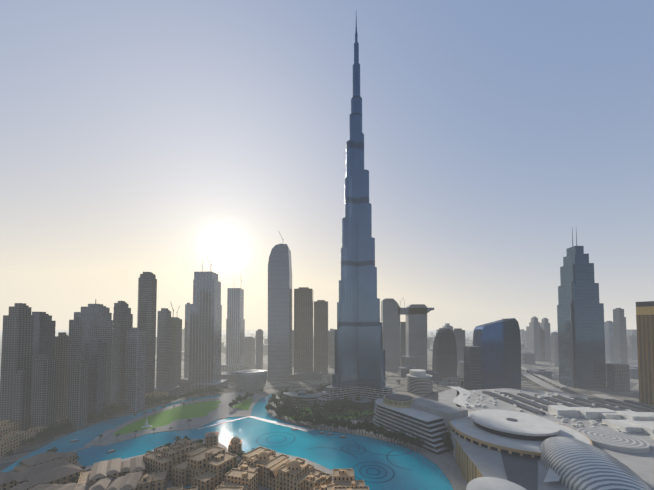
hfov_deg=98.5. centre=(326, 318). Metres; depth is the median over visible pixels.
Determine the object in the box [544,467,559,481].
building wall
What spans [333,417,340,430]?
tree
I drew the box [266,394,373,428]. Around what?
burj park paving
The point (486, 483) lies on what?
white dubai mall dome
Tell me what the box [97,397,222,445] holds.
park promenade paving
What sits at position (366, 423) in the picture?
tree
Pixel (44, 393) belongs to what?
tower
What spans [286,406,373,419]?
trees
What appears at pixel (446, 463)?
mall promenade paving
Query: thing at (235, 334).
tower
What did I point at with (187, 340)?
tower
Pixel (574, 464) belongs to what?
dubai mall glass vault
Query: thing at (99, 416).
tree
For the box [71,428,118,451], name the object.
park bridge deck
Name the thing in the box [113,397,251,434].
park lawn
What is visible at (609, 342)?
skyscraper
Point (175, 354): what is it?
tower
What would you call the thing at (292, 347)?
tower
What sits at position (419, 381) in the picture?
building
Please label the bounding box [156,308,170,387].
tower
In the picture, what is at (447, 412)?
building roof
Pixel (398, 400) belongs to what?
rooftop structure
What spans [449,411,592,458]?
dubai mall atrium drum
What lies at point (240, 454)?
tree
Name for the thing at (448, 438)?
tree
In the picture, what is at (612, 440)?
dubai mall spiral roof
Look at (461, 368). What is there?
building
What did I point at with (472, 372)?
tower
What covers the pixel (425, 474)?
lake water
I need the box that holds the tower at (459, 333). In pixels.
[452,328,464,366]
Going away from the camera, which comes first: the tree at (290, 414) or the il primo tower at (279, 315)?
the tree at (290, 414)
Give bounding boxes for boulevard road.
[181,375,558,392]
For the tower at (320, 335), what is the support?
on the ground at (6, 461)
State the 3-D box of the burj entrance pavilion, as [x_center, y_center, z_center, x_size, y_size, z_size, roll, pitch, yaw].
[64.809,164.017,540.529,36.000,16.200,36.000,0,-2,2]
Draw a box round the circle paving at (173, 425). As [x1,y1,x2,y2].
[165,402,223,427]
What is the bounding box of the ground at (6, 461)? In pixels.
[0,330,638,487]
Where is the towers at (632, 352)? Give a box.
[112,323,637,364]
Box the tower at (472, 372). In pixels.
[464,346,480,389]
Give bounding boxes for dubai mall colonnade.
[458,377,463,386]
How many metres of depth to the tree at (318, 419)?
429.29 m
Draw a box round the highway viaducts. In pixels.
[521,366,621,400]
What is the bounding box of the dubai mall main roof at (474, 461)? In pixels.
[456,388,653,489]
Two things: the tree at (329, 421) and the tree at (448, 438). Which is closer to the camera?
the tree at (448, 438)
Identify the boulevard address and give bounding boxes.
[557,246,605,387]
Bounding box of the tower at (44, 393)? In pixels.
[31,355,57,427]
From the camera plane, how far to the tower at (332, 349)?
1101.81 m
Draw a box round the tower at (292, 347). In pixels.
[292,330,293,365]
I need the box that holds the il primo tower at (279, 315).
[268,244,291,380]
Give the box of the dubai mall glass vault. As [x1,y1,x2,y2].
[540,437,650,489]
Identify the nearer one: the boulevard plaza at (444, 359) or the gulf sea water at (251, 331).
the boulevard plaza at (444, 359)
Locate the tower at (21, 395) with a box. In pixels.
[11,370,31,430]
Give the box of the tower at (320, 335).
[314,300,327,374]
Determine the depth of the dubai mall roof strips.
468.66 m
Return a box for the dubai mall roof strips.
[482,391,653,414]
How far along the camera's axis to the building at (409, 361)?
1007.58 m
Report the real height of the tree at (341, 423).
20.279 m
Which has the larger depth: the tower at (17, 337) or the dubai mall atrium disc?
the tower at (17, 337)
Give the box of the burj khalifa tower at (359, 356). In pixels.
[332,16,385,387]
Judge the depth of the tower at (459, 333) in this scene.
1134.87 m
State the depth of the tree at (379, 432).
387.54 m
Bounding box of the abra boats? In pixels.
[70,428,345,453]
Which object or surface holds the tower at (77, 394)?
on the ground at (6, 461)
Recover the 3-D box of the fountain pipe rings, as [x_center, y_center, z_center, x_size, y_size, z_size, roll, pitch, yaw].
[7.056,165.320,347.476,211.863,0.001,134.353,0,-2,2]
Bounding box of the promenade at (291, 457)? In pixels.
[74,439,332,489]
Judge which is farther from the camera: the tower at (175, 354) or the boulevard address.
the boulevard address
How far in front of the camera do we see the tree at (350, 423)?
411.22 m
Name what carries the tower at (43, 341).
on the ground at (6, 461)
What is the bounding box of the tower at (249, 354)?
[244,337,254,364]
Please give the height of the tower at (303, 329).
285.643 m
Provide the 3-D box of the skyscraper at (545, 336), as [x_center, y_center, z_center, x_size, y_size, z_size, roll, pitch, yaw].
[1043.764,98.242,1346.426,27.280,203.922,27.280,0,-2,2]
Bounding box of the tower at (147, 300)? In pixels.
[137,272,156,393]
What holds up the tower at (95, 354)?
on the ground at (6, 461)
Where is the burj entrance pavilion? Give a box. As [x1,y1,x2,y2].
[351,398,369,410]
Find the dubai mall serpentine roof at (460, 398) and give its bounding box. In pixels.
[447,386,473,406]
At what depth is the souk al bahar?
262.40 m
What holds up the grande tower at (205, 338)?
on the ground at (6, 461)
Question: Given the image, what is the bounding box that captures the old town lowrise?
[0,390,168,457]
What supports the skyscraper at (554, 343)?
on the ground at (6, 461)
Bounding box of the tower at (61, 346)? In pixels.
[54,332,68,416]
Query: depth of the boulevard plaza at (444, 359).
889.25 m
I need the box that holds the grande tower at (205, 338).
[189,257,227,389]
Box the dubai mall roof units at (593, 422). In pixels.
[462,390,653,438]
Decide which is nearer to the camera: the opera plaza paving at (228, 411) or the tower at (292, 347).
the opera plaza paving at (228, 411)
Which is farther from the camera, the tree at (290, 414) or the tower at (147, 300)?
the tower at (147, 300)
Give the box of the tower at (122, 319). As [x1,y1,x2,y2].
[111,301,132,410]
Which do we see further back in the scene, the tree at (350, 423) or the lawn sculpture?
the lawn sculpture
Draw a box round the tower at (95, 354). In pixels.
[85,340,105,422]
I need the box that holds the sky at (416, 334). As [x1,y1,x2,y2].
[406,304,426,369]
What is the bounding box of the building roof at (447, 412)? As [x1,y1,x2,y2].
[410,397,467,429]
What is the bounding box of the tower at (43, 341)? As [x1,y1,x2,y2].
[30,312,55,411]
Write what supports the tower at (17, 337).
on the ground at (6, 461)
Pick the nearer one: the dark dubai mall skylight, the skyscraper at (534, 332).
the dark dubai mall skylight
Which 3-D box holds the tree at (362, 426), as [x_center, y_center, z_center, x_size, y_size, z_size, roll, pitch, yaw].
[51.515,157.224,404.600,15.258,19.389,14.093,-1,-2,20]
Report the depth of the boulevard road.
743.05 m
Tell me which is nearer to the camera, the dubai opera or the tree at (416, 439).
the tree at (416, 439)
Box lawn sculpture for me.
[142,419,151,427]
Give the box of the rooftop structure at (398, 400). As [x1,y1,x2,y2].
[383,394,413,407]
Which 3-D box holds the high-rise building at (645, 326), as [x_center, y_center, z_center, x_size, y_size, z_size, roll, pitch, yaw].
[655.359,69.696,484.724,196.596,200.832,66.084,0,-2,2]
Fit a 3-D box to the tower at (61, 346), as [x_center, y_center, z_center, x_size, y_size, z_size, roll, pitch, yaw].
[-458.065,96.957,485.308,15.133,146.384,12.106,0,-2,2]
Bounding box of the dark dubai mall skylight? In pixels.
[501,452,537,489]
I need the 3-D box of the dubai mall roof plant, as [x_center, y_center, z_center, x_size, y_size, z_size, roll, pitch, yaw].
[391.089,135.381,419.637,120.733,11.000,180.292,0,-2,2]
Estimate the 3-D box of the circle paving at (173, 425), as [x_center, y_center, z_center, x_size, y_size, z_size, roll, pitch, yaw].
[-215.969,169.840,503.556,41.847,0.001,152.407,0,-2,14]
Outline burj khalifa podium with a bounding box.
[312,385,396,408]
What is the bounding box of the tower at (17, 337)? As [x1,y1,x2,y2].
[0,303,32,420]
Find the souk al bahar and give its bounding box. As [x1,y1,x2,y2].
[215,446,368,489]
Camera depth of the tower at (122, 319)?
529.44 m
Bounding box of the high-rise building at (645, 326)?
[636,301,653,404]
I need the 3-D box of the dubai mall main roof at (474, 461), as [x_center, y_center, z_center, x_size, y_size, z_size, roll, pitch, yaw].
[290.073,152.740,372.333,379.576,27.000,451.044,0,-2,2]
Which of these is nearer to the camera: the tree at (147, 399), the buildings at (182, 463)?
the buildings at (182, 463)
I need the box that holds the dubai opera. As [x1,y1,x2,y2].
[235,370,266,391]
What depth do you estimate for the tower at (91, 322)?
490.01 m
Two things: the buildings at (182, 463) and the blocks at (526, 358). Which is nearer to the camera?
the buildings at (182, 463)
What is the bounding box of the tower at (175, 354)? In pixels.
[170,301,181,385]
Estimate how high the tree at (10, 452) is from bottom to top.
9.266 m
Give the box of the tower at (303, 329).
[292,287,317,377]
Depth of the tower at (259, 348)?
1066.60 m
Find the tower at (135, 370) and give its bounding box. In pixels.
[124,328,145,412]
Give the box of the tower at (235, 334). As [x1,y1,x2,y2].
[221,288,247,369]
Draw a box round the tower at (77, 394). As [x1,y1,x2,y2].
[67,358,88,430]
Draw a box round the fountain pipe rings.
[256,432,413,482]
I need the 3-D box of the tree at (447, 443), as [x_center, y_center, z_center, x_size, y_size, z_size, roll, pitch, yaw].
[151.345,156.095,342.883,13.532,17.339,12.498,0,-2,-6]
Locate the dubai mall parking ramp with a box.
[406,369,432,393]
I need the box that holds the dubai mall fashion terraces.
[372,398,450,454]
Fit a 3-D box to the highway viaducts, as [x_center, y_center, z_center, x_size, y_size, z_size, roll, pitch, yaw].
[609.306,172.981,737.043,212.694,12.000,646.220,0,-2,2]
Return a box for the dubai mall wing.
[438,386,460,459]
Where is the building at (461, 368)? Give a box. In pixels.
[458,361,463,375]
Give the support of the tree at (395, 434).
on the mall promenade paving at (446, 463)
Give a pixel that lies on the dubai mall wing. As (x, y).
(448, 396)
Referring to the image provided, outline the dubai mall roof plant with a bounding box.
[537,395,653,434]
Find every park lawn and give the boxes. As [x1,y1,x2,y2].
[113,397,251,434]
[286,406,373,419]
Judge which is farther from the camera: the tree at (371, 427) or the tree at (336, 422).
the tree at (336, 422)
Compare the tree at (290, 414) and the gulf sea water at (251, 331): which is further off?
the gulf sea water at (251, 331)
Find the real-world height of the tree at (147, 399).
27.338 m
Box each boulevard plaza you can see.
[432,329,456,376]
[473,318,520,388]
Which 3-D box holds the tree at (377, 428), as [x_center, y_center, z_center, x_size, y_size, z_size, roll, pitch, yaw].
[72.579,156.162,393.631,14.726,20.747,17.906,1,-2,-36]
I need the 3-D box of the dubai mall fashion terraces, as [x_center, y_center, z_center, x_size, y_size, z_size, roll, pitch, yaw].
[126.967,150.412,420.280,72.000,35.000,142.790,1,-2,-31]
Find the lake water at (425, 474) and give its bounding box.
[1,395,452,489]
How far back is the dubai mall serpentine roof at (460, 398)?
513.59 m
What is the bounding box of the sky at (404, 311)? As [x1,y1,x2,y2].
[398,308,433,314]
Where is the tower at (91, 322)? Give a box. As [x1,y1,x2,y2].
[66,299,112,414]
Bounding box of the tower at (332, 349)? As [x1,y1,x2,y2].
[329,329,336,367]
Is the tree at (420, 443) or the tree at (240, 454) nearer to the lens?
the tree at (240, 454)
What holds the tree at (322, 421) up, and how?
on the mall promenade paving at (446, 463)
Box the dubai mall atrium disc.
[470,409,559,440]
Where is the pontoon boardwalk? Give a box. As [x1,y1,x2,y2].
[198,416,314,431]
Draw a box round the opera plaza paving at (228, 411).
[220,392,266,418]
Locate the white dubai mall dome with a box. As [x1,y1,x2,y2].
[466,477,526,489]
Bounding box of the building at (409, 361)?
[401,356,417,368]
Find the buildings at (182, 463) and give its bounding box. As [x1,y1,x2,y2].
[0,432,241,489]
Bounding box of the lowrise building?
[55,330,557,360]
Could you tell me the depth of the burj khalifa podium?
555.65 m
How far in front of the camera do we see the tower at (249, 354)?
1180.74 m
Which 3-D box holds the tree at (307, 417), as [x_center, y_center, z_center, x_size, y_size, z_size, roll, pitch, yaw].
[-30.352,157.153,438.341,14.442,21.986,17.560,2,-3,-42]
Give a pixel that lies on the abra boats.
(323, 432)
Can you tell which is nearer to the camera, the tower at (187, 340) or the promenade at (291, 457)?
the promenade at (291, 457)
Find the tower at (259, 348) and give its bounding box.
[256,329,262,368]
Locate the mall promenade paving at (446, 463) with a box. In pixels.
[316,420,467,489]
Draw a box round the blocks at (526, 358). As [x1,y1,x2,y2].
[155,352,638,395]
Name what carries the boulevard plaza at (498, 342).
on the ground at (6, 461)
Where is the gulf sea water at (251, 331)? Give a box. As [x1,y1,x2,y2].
[0,330,329,332]
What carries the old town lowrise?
on the ground at (6, 461)
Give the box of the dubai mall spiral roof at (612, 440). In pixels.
[574,427,649,452]
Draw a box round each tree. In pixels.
[6,450,13,455]
[30,436,39,444]
[47,446,57,451]
[97,413,104,420]
[145,394,151,407]
[236,451,244,461]
[288,410,293,420]
[302,412,312,421]
[315,413,324,428]
[318,414,329,428]
[327,418,332,426]
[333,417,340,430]
[338,417,344,430]
[345,419,352,432]
[357,422,366,434]
[362,418,370,434]
[367,423,374,430]
[372,424,383,437]
[377,427,386,438]
[392,432,398,443]
[398,431,410,445]
[413,437,419,450]
[417,437,424,447]
[441,431,451,442]
[444,440,452,453]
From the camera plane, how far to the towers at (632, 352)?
1401.95 m
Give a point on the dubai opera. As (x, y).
(250, 380)
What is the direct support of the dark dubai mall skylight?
on the dubai mall main roof at (474, 461)
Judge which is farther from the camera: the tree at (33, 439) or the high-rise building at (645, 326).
the high-rise building at (645, 326)
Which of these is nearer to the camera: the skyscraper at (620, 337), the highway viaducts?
the highway viaducts
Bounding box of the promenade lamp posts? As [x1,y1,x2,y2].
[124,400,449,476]
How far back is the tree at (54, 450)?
336.06 m
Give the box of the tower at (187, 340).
[184,303,189,377]
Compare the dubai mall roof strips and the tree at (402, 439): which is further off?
the dubai mall roof strips

